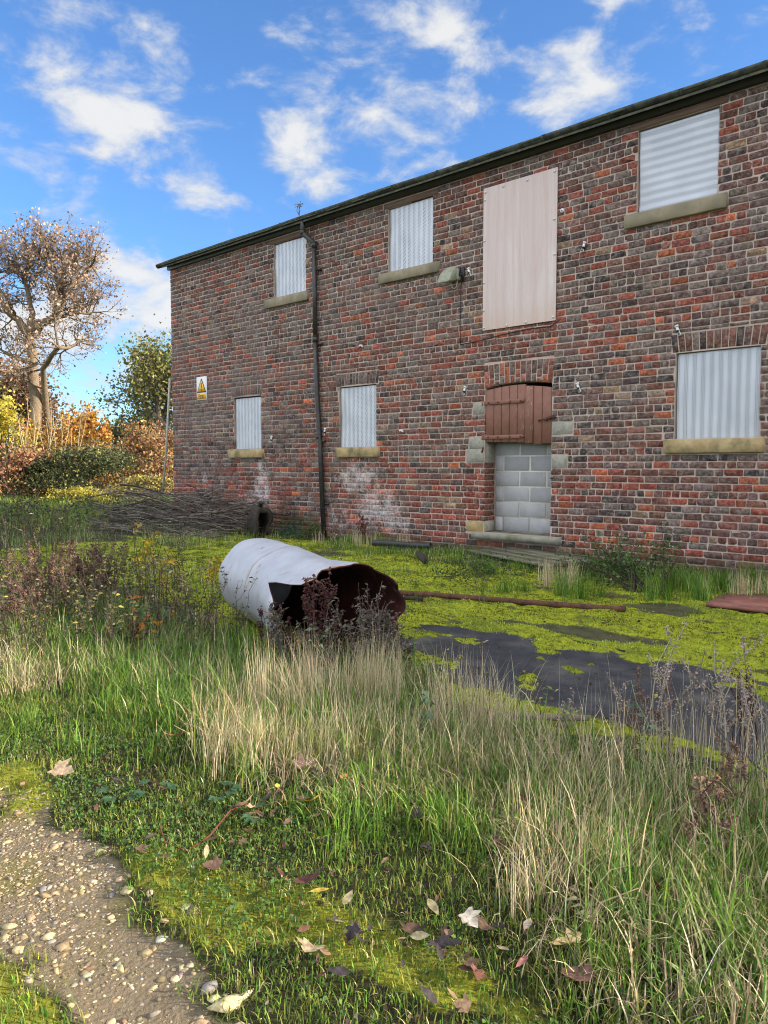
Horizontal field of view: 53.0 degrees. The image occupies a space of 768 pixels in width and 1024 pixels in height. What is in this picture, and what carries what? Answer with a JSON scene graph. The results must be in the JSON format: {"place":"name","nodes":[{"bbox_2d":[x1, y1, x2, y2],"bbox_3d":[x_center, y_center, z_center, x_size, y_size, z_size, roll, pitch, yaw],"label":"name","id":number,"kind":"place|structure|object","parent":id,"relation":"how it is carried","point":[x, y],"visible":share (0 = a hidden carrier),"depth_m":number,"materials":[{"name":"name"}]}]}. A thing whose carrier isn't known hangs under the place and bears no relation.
{"place":"outdoors","nodes":[
{"label":"outdoors","id":0,"kind":"place"},
{"bbox_2d":[0,757,261,1023],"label":"gravel","id":1,"kind":"structure","parent":0,"point":[6,934],"depth_m":2.26,"materials":[{"name":"gravel"}]},
{"bbox_2d":[0,474,767,1023],"bbox_3d":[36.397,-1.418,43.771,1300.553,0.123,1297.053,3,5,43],"label":"ground","id":2,"kind":"structure","parent":0,"point":[590,662],"depth_m":2.53,"materials":[{"name":"plant"}]},
{"bbox_2d":[1,480,28,542],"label":"tall weed","id":3,"kind":"object","parent":2,"relation":"on","point":[6,512],"visible":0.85,"depth_m":12.82,"materials":[{"name":"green plant"}]},
{"bbox_2d":[0,578,30,669],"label":"tall weed","id":4,"kind":"object","parent":2,"relation":"on","point":[17,616],"visible":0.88,"depth_m":4.68,"materials":[{"name":"brown plant"}]},
{"bbox_2d":[0,515,43,611],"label":"tall weed","id":5,"kind":"object","parent":2,"relation":"on","point":[22,559],"visible":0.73,"depth_m":6.03,"materials":[{"name":"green plant"}]},
{"bbox_2d":[0,379,51,492],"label":"yellow bush","id":6,"kind":"object","parent":2,"relation":"on","point":[6,419],"visible":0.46,"depth_m":29.88,"materials":[{"name":"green plant"}]},
{"bbox_2d":[0,564,53,628],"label":"dead dock","id":7,"kind":"object","parent":2,"relation":"on","point":[11,600],"visible":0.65,"depth_m":5.53,"materials":[{"name":"brown plant"}]},
{"bbox_2d":[1,483,54,566],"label":"tall weed","id":8,"kind":"object","parent":2,"relation":"on","point":[29,522],"visible":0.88,"depth_m":9.47,"materials":[{"name":"brown plant"}]},
{"bbox_2d":[0,541,61,598],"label":"dead dock","id":9,"kind":"object","parent":2,"relation":"on","point":[33,554],"visible":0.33,"depth_m":6.47,"materials":[{"name":"brown plant"}]},
{"bbox_2d":[0,439,76,500],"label":"pink bush","id":10,"kind":"object","parent":2,"relation":"on","point":[13,465],"visible":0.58,"depth_m":25.74,"materials":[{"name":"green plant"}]},
{"bbox_2d":[0,350,80,446],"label":"tall tree","id":11,"kind":"object","parent":2,"relation":"on","point":[23,398],"visible":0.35,"depth_m":50.58,"materials":[{"name":"orange plant"}]},
{"bbox_2d":[0,456,85,500],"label":"dark bush","id":12,"kind":"object","parent":2,"relation":"on","point":[32,486],"visible":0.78,"depth_m":25.67,"materials":[{"name":"green plant"}]},
{"bbox_2d":[0,550,89,652],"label":"tall weed","id":13,"kind":"object","parent":2,"relation":"on","point":[22,610],"visible":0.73,"depth_m":5.00,"materials":[{"name":"brown plant"}]},
{"bbox_2d":[1,582,89,657],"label":"tall weed","id":14,"kind":"object","parent":2,"relation":"on","point":[44,618],"visible":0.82,"depth_m":4.88,"materials":[{"name":"green plant"}]},
{"bbox_2d":[19,502,78,589],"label":"tall weed","id":15,"kind":"object","parent":2,"relation":"on","point":[58,522],"visible":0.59,"depth_m":7.02,"materials":[{"name":"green plant"}]},
{"bbox_2d":[5,401,114,485],"bbox_3d":[-15.065,-3.029,36.154,6.388,4.396,4.872,-2,4,-29],"label":"orange bush","id":16,"kind":"object","parent":2,"relation":"on","point":[75,420],"visible":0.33,"depth_m":35.21,"materials":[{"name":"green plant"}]},
{"bbox_2d":[15,541,104,621],"bbox_3d":[-2.494,0.564,5.909,0.591,0.703,0.416,0,4,-2],"label":"dead dock","id":17,"kind":"object","parent":2,"relation":"on","point":[56,571],"visible":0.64,"depth_m":5.88,"materials":[{"name":"brown plant"}]},
{"bbox_2d":[34,478,92,549],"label":"tall weed","id":18,"kind":"object","parent":2,"relation":"on","point":[62,536],"visible":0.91,"depth_m":11.08,"materials":[{"name":"brown plant"}]},
{"bbox_2d":[0,206,133,440],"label":"tall tree","id":19,"kind":"object","parent":2,"relation":"on","point":[31,328],"visible":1,"depth_m":45.56,"materials":[{"name":"brown plant"}]},
{"bbox_2d":[37,543,101,636],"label":"tall weed","id":20,"kind":"object","parent":2,"relation":"on","point":[59,588],"visible":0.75,"depth_m":5.59,"materials":[{"name":"brown plant"}]},
{"bbox_2d":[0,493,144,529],"bbox_3d":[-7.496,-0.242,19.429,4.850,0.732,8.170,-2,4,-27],"label":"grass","id":21,"kind":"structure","parent":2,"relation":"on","point":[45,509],"depth_m":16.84,"materials":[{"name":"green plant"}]},
{"bbox_2d":[33,484,113,503],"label":"yellow bush","id":22,"kind":"object","parent":2,"relation":"on","point":[75,491],"visible":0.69,"depth_m":24.88,"materials":[{"name":"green plant"}]},
{"bbox_2d":[49,540,103,604],"bbox_3d":[-2.533,0.547,6.495,0.372,0.647,0.428,3,5,43],"label":"dead dock","id":23,"kind":"object","parent":2,"relation":"on","point":[85,564],"visible":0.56,"depth_m":6.44,"materials":[{"name":"brown plant"}]},
{"bbox_2d":[0,436,156,498],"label":"dark bush","id":24,"kind":"object","parent":2,"relation":"on","point":[89,458],"visible":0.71,"depth_m":26.19,"materials":[{"name":"green plant"}]},
{"bbox_2d":[0,488,173,529],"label":"field grass","id":25,"kind":"structure","parent":2,"relation":"on","point":[44,505],"depth_m":19.64,"materials":[{"name":"plant"}]},
{"bbox_2d":[68,533,113,621],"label":"tall weed","id":26,"kind":"object","parent":2,"relation":"on","point":[103,569],"visible":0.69,"depth_m":5.86,"materials":[{"name":"brown plant"}]},
{"bbox_2d":[69,576,119,651],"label":"tall weed","id":27,"kind":"object","parent":2,"relation":"on","point":[93,605],"visible":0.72,"depth_m":4.91,"materials":[{"name":"green plant"}]},
{"bbox_2d":[75,398,117,489],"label":"orange bush","id":28,"kind":"object","parent":2,"relation":"on","point":[94,433],"visible":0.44,"depth_m":33.80,"materials":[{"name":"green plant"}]},
{"bbox_2d":[72,518,134,601],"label":"tall weed","id":29,"kind":"object","parent":2,"relation":"on","point":[100,555],"visible":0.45,"depth_m":6.83,"materials":[{"name":"brown plant"}]},
{"bbox_2d":[85,539,128,599],"bbox_3d":[-2.570,0.559,7.005,0.450,0.621,0.364,0,4,-2],"label":"dead dock","id":30,"kind":"object","parent":2,"relation":"on","point":[114,581],"visible":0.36,"depth_m":7.00,"materials":[{"name":"brown plant"}]},
{"bbox_2d":[74,563,160,659],"bbox_3d":[-1.606,0.653,4.804,0.431,0.672,0.555,3,5,43],"label":"tall weed","id":31,"kind":"object","parent":2,"relation":"on","point":[120,620],"visible":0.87,"depth_m":4.81,"materials":[{"name":"green plant"}]},
{"bbox_2d":[76,436,168,492],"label":"brown bush","id":32,"kind":"object","parent":2,"relation":"on","point":[117,450],"visible":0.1,"depth_m":30.32,"materials":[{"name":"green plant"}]},
{"bbox_2d":[97,415,149,485],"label":"bush","id":33,"kind":"object","parent":2,"relation":"on","point":[116,433],"visible":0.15,"depth_m":42.60,"materials":[{"name":"orange plant"}]},
{"bbox_2d":[0,508,249,666],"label":"undergrowth","id":34,"kind":"object","parent":2,"relation":"on","point":[129,590],"visible":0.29,"depth_m":9.78,"materials":[{"name":"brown plant"}]},
{"bbox_2d":[86,314,172,445],"bbox_3d":[-10.580,-5.606,40.713,8.805,9.145,8.036,3,5,43],"label":"oak tree","id":35,"kind":"object","parent":2,"relation":"on","point":[154,370],"visible":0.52,"depth_m":39.82,"materials":[{"name":"green plant"}]},
{"bbox_2d":[93,470,173,502],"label":"bush","id":36,"kind":"object","parent":2,"relation":"on","point":[139,479],"visible":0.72,"depth_m":23.70,"materials":[{"name":"yellow plant"}]},
{"bbox_2d":[102,400,172,447],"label":"tree","id":37,"kind":"object","parent":2,"relation":"on","point":[141,418],"visible":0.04,"depth_m":49.76,"materials":[{"name":"orange plant"}]},
{"bbox_2d":[102,414,173,497],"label":"russet bush","id":38,"kind":"object","parent":2,"relation":"on","point":[135,443],"visible":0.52,"depth_m":28.64,"materials":[{"name":"orange plant"}]},
{"bbox_2d":[0,511,279,667],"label":"rough grass","id":39,"kind":"structure","parent":2,"relation":"on","point":[196,541],"depth_m":12.37,"materials":[{"name":"plant"}]},
{"bbox_2d":[129,516,152,593],"bbox_3d":[-2.391,0.429,7.669,0.274,0.815,0.209,0,4,6],"label":"young sapling","id":40,"kind":"object","parent":2,"relation":"on","point":[145,543],"visible":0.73,"depth_m":7.67,"materials":[{"name":"green plant"}]},
{"bbox_2d":[115,519,172,606],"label":"tall weed","id":41,"kind":"object","parent":2,"relation":"on","point":[135,562],"visible":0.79,"depth_m":7.03,"materials":[{"name":"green plant"}]},
{"bbox_2d":[105,595,183,651],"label":"bramble","id":42,"kind":"object","parent":2,"relation":"on","point":[139,623],"visible":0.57,"depth_m":5.01,"materials":[{"name":"green plant"}]},
{"bbox_2d":[117,552,174,637],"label":"tall weed","id":43,"kind":"object","parent":2,"relation":"on","point":[159,587],"visible":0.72,"depth_m":5.33,"materials":[{"name":"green plant"}]},
{"bbox_2d":[132,779,177,798],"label":"bramble","id":44,"kind":"object","parent":2,"relation":"on","point":[141,793],"visible":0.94,"depth_m":2.98,"materials":[{"name":"green plant"}]},
{"bbox_2d":[145,531,182,603],"bbox_3d":[-1.984,0.533,6.992,0.388,0.716,0.280,3,5,43],"label":"young sapling","id":45,"kind":"object","parent":2,"relation":"on","point":[166,560],"visible":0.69,"depth_m":7.00,"materials":[{"name":"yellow plant"}]},
{"bbox_2d":[161,378,170,504],"bbox_3d":[-4.975,-1.365,17.514,0.070,3.281,0.797,-3,4,-37],"label":"leaning pole","id":46,"kind":"object","parent":2,"relation":"on","point":[167,424],"visible":0.79,"depth_m":17.39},
{"bbox_2d":[136,552,216,627],"bbox_3d":[-1.504,0.620,5.533,0.616,0.650,0.383,1,4,14],"label":"tall weed","id":47,"kind":"object","parent":2,"relation":"on","point":[164,600],"visible":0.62,"depth_m":5.54,"materials":[{"name":"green plant"}]},
{"bbox_2d":[163,521,189,589],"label":"tall weed","id":48,"kind":"object","parent":2,"relation":"on","point":[182,565],"visible":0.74,"depth_m":7.98,"materials":[{"name":"green plant"}]},
{"bbox_2d":[142,555,222,652],"bbox_3d":[-1.296,0.621,5.017,0.401,0.711,0.507,3,5,43],"label":"tall weed","id":49,"kind":"object","parent":2,"relation":"on","point":[188,598],"visible":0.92,"depth_m":4.94,"materials":[{"name":"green plant"}]},
{"bbox_2d":[73,473,294,539],"bbox_3d":[-4.527,-0.223,15.430,5.913,1.161,2.347,3,5,43],"label":"brushwood heap","id":50,"kind":"object","parent":2,"relation":"on","point":[186,502],"visible":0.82,"depth_m":14.97,"materials":[{"name":"brown plant"}]},
{"bbox_2d":[199,579,227,644],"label":"tall weed","id":51,"kind":"object","parent":2,"relation":"on","point":[210,628],"visible":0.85,"depth_m":4.94,"materials":[{"name":"green plant"}]},
{"bbox_2d":[174,566,257,640],"bbox_3d":[-1.201,0.665,5.409,0.475,0.589,0.515,3,5,43],"label":"tall weed","id":52,"kind":"object","parent":2,"relation":"on","point":[225,574],"visible":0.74,"depth_m":5.43,"materials":[{"name":"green plant"}]},
{"bbox_2d":[207,781,242,801],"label":"bramble","id":53,"kind":"object","parent":2,"relation":"on","point":[234,789],"visible":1,"depth_m":2.89,"materials":[{"name":"green plant"}]},
{"bbox_2d":[207,993,245,1013],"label":"fallen leaf","id":54,"kind":"object","parent":2,"relation":"on","point":[233,1001],"visible":1,"depth_m":1.85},
{"bbox_2d":[216,580,249,640],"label":"tall weed","id":55,"kind":"object","parent":2,"relation":"on","point":[241,621],"visible":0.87,"depth_m":5.15,"materials":[{"name":"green plant"}]},
{"bbox_2d":[247,501,273,537],"bbox_3d":[-2.206,0.137,13.633,0.369,0.689,0.596,-2,4,-33],"label":"hollow log","id":56,"kind":"object","parent":2,"relation":"on","point":[266,517],"visible":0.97,"depth_m":13.56,"materials":[{"name":"brown wood"}]},
{"bbox_2d":[256,601,293,656],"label":"dock weed","id":57,"kind":"object","parent":2,"relation":"on","point":[260,611],"visible":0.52,"depth_m":4.73,"materials":[{"name":"brown plant"}]},
{"bbox_2d":[262,602,312,673],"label":"dead herb","id":58,"kind":"object","parent":2,"relation":"on","point":[276,617],"visible":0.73,"depth_m":4.38,"materials":[{"name":"brown plant"}]},
{"bbox_2d":[272,519,310,536],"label":"shrub","id":59,"kind":"object","parent":2,"relation":"on","point":[288,531],"visible":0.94,"depth_m":13.81,"materials":[{"name":"green plant"}]},
{"bbox_2d":[219,538,405,661],"bbox_3d":[-0.703,0.610,5.733,0.864,0.687,2.108,-2,4,-26],"label":"metal tank","id":60,"kind":"object","parent":2,"relation":"on","point":[279,570],"visible":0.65,"depth_m":5.57,"materials":[{"name":"metal"}]},
{"bbox_2d":[293,615,341,677],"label":"dead herb","id":61,"kind":"object","parent":2,"relation":"on","point":[331,643],"visible":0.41,"depth_m":4.32,"materials":[{"name":"brown plant"}]},
{"bbox_2d":[301,567,337,668],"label":"dock weed","id":62,"kind":"object","parent":2,"relation":"on","point":[310,607],"visible":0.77,"depth_m":4.38,"materials":[{"name":"brown plant"}]},
{"bbox_2d":[300,584,344,665],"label":"dock weed","id":63,"kind":"object","parent":2,"relation":"on","point":[319,614],"visible":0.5,"depth_m":4.49,"materials":[{"name":"brown plant"}]},
{"bbox_2d":[312,590,383,672],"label":"dead herb","id":64,"kind":"object","parent":2,"relation":"on","point":[353,645],"visible":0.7,"depth_m":4.36,"materials":[{"name":"brown plant"}]},
{"bbox_2d":[0,691,737,1023],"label":"leaf crumbs","id":65,"kind":"object","parent":2,"relation":"on","point":[409,1016],"visible":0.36,"depth_m":2.11,"materials":[{"name":"plant"}]},
{"bbox_2d":[342,582,407,671],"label":"dead herb","id":66,"kind":"object","parent":2,"relation":"on","point":[369,618],"visible":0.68,"depth_m":4.54,"materials":[{"name":"brown plant"}]},
{"bbox_2d":[0,567,767,1023],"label":"verge grass","id":67,"kind":"structure","parent":2,"relation":"on","point":[128,673],"depth_m":2.56,"materials":[{"name":"plant"}]},
{"bbox_2d":[47,757,73,775],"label":"fallen leaf","id":68,"kind":"object","parent":67,"relation":"on","point":[62,768],"visible":1,"depth_m":3.10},
{"bbox_2d":[453,993,471,1012],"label":"fallen leaf","id":69,"kind":"object","parent":67,"relation":"on","point":[463,1004],"visible":1,"depth_m":1.81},
{"bbox_2d":[459,907,480,927],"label":"fallen leaf","id":70,"kind":"object","parent":67,"relation":"on","point":[469,915],"visible":1,"depth_m":2.06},
{"bbox_2d":[550,927,585,944],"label":"fallen leaf","id":71,"kind":"object","parent":67,"relation":"on","point":[562,942],"visible":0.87,"depth_m":1.98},
{"bbox_2d":[561,961,596,982],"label":"fallen leaf","id":72,"kind":"object","parent":67,"relation":"on","point":[577,976],"visible":0.96,"depth_m":1.86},
{"bbox_2d":[0,594,767,929],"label":"dry grass","id":73,"kind":"structure","parent":2,"relation":"on","point":[232,734],"depth_m":3.09,"materials":[{"name":"plant"}]},
{"bbox_2d":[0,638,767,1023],"bbox_3d":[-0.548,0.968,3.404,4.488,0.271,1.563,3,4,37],"label":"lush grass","id":74,"kind":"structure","parent":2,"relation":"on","point":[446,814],"depth_m":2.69,"materials":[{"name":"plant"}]},
{"bbox_2d":[0,533,767,1023],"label":"moss","id":75,"kind":"object","parent":2,"relation":"on","point":[362,561],"visible":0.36,"depth_m":6.65,"materials":[{"name":"green plant"}]},
{"bbox_2d":[0,664,767,1023],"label":"clover","id":76,"kind":"object","parent":2,"relation":"on","point":[178,824],"visible":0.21,"depth_m":2.65,"materials":[{"name":"green plant"}]},
{"bbox_2d":[3,538,767,769],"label":"yard litter","id":77,"kind":"object","parent":2,"relation":"on","point":[590,683],"visible":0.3,"depth_m":6.34,"materials":[{"name":"brown plant"}]},
{"bbox_2d":[372,601,400,662],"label":"dead herb","id":78,"kind":"object","parent":2,"relation":"on","point":[385,622],"visible":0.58,"depth_m":4.74,"materials":[{"name":"brown plant"}]},
{"bbox_2d":[227,614,565,752],"bbox_3d":[0.057,0.780,3.697,1.646,0.532,0.982,1,4,19],"label":"bent straw","id":79,"kind":"object","parent":2,"relation":"on","point":[374,675],"visible":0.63,"depth_m":3.72,"materials":[{"name":"beige plant"}]},
{"bbox_2d":[381,624,419,674],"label":"dead herb","id":80,"kind":"object","parent":2,"relation":"on","point":[408,647],"visible":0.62,"depth_m":4.52,"materials":[{"name":"brown plant"}]},
{"bbox_2d":[372,540,431,548],"bbox_3d":[0.257,0.488,11.575,0.960,0.096,0.101,2,4,27],"label":"drain pipe","id":81,"kind":"object","parent":2,"relation":"on","point":[392,543],"visible":0.88,"depth_m":11.53,"materials":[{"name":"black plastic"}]},
{"bbox_2d":[156,59,767,577],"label":"farm building","id":82,"kind":"structure","parent":2,"relation":"on","point":[662,203],"depth_m":10.97,"materials":[{"name":"brick"}]},
{"bbox_2d":[196,376,206,399],"bbox_3d":[-3.864,-2.619,16.309,0.375,0.490,0.018,3,5,43],"label":"warning sign","id":83,"kind":"object","parent":82,"relation":"attached to","point":[201,388],"visible":1,"depth_m":16.29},
{"bbox_2d":[437,267,560,344],"bbox_3d":[1.594,-3.059,10.983,1.943,1.146,0.310,3,5,43],"label":"floodlight","id":84,"kind":"object","parent":82,"relation":"attached to","point":[450,275],"visible":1,"depth_m":11.47,"materials":[{"name":"black plastic"}]},
{"bbox_2d":[481,384,554,443],"bbox_3d":[1.930,-1.393,11.020,1.240,0.853,0.117,3,5,43],"label":"hatch door","id":85,"kind":"structure","parent":82,"relation":"in","point":[520,413],"depth_m":10.99,"materials":[{"name":"brown paint"}]},
{"bbox_2d":[408,546,546,586],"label":"shrub","id":86,"kind":"object","parent":2,"relation":"on","point":[471,563],"visible":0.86,"depth_m":8.94,"materials":[{"name":"green plant"}]},
{"bbox_2d":[207,550,747,618],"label":"moss grass","id":87,"kind":"structure","parent":2,"relation":"on","point":[484,586],"depth_m":7.99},
{"bbox_2d":[204,521,767,601],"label":"wall foot grass","id":88,"kind":"structure","parent":2,"relation":"on","point":[461,551],"depth_m":9.75,"materials":[{"name":"plant"}]},
{"bbox_2d":[399,590,625,611],"bbox_3d":[1.020,0.814,7.145,2.341,0.060,0.058,2,4,23],"label":"steel pipe","id":89,"kind":"object","parent":2,"relation":"on","point":[518,601],"visible":0.87,"depth_m":7.05,"materials":[{"name":"metal"}]},
{"bbox_2d":[466,547,590,569],"bbox_3d":[1.880,0.604,10.211,0.655,0.191,2.370,-1,4,-19],"label":"timber board","id":90,"kind":"object","parent":2,"relation":"on","point":[514,553],"visible":0.64,"depth_m":10.01,"materials":[{"name":"grey wood"}]},
{"bbox_2d":[487,713,588,721],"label":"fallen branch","id":91,"kind":"object","parent":2,"relation":"on","point":[560,717],"visible":0.36,"depth_m":3.73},
{"bbox_2d":[313,528,767,595],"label":"pale yard grass","id":92,"kind":"structure","parent":2,"relation":"on","point":[546,578],"depth_m":8.11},
{"bbox_2d":[340,530,767,605],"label":"yard tussock","id":93,"kind":"object","parent":2,"relation":"on","point":[700,592],"visible":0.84,"depth_m":7.55,"materials":[{"name":"green plant"}]},
{"bbox_2d":[557,688,622,749],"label":"dead stalk","id":94,"kind":"object","parent":2,"relation":"on","point":[571,709],"visible":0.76,"depth_m":3.36,"materials":[{"name":"brown plant"}]},
{"bbox_2d":[551,507,698,594],"bbox_3d":[2.546,0.464,8.393,1.678,1.040,1.560,3,5,43],"label":"bush","id":95,"kind":"object","parent":2,"relation":"on","point":[625,571],"visible":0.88,"depth_m":8.10,"materials":[{"name":"green plant"}]},
{"bbox_2d":[617,666,672,756],"bbox_3d":[1.122,0.876,3.266,0.235,0.412,0.235,1,4,9],"label":"dead dock","id":96,"kind":"object","parent":2,"relation":"on","point":[639,697],"visible":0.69,"depth_m":3.26,"materials":[{"name":"brown plant"}]},
{"bbox_2d":[605,620,688,749],"bbox_3d":[1.166,0.757,3.278,0.270,0.652,0.436,3,5,43],"label":"dead stalk","id":97,"kind":"object","parent":2,"relation":"on","point":[656,671],"visible":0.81,"depth_m":3.22,"materials":[{"name":"brown plant"}]},
{"bbox_2d":[567,645,767,842],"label":"flowering stalks","id":98,"kind":"object","parent":2,"relation":"on","point":[698,745],"visible":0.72,"depth_m":2.83,"materials":[{"name":"beige plant"}]},
{"bbox_2d":[647,651,706,780],"bbox_3d":[1.153,0.799,3.032,0.268,0.581,0.167,3,5,43],"label":"dead stalk","id":99,"kind":"object","parent":2,"relation":"on","point":[671,701],"visible":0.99,"depth_m":3.05,"materials":[{"name":"brown plant"}]},
{"bbox_2d":[671,773,739,858],"bbox_3d":[1.012,0.973,2.388,0.191,0.328,0.197,3,5,43],"label":"dead dock","id":100,"kind":"object","parent":2,"relation":"on","point":[700,796],"visible":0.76,"depth_m":2.38,"materials":[{"name":"brown plant"}]},
{"bbox_2d":[697,656,747,770],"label":"dead stalk","id":101,"kind":"object","parent":2,"relation":"on","point":[731,714],"visible":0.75,"depth_m":3.20,"materials":[{"name":"brown plant"}]},
{"bbox_2d":[679,632,767,783],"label":"dead stalk","id":102,"kind":"object","parent":2,"relation":"on","point":[743,645],"visible":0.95,"depth_m":2.98,"materials":[{"name":"brown plant"}]},
{"bbox_2d":[687,731,765,831],"bbox_3d":[1.134,0.934,2.574,0.220,0.373,0.294,12,13,74],"label":"dead dock","id":103,"kind":"object","parent":2,"relation":"on","point":[736,750],"visible":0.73,"depth_m":2.62,"materials":[{"name":"brown plant"}]},
{"bbox_2d":[706,593,767,612],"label":"rusty sheet","id":104,"kind":"object","parent":2,"relation":"on","point":[744,602],"visible":0.89,"depth_m":6.94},
{"bbox_2d":[726,667,757,755],"bbox_3d":[1.589,0.896,3.413,0.133,0.426,0.249,2,4,24],"label":"dark dock","id":105,"kind":"object","parent":2,"relation":"on","point":[748,699],"visible":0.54,"depth_m":3.46,"materials":[{"name":"brown plant"}]},
{"bbox_2d":[732,651,767,781],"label":"dead stalk","id":106,"kind":"object","parent":2,"relation":"on","point":[743,691],"visible":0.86,"depth_m":3.05,"materials":[{"name":"brown plant"}]},
{"bbox_2d":[0,0,767,455],"label":"sky","id":107,"kind":"structure","parent":0,"point":[183,127],"materials":[{"name":"blue"}]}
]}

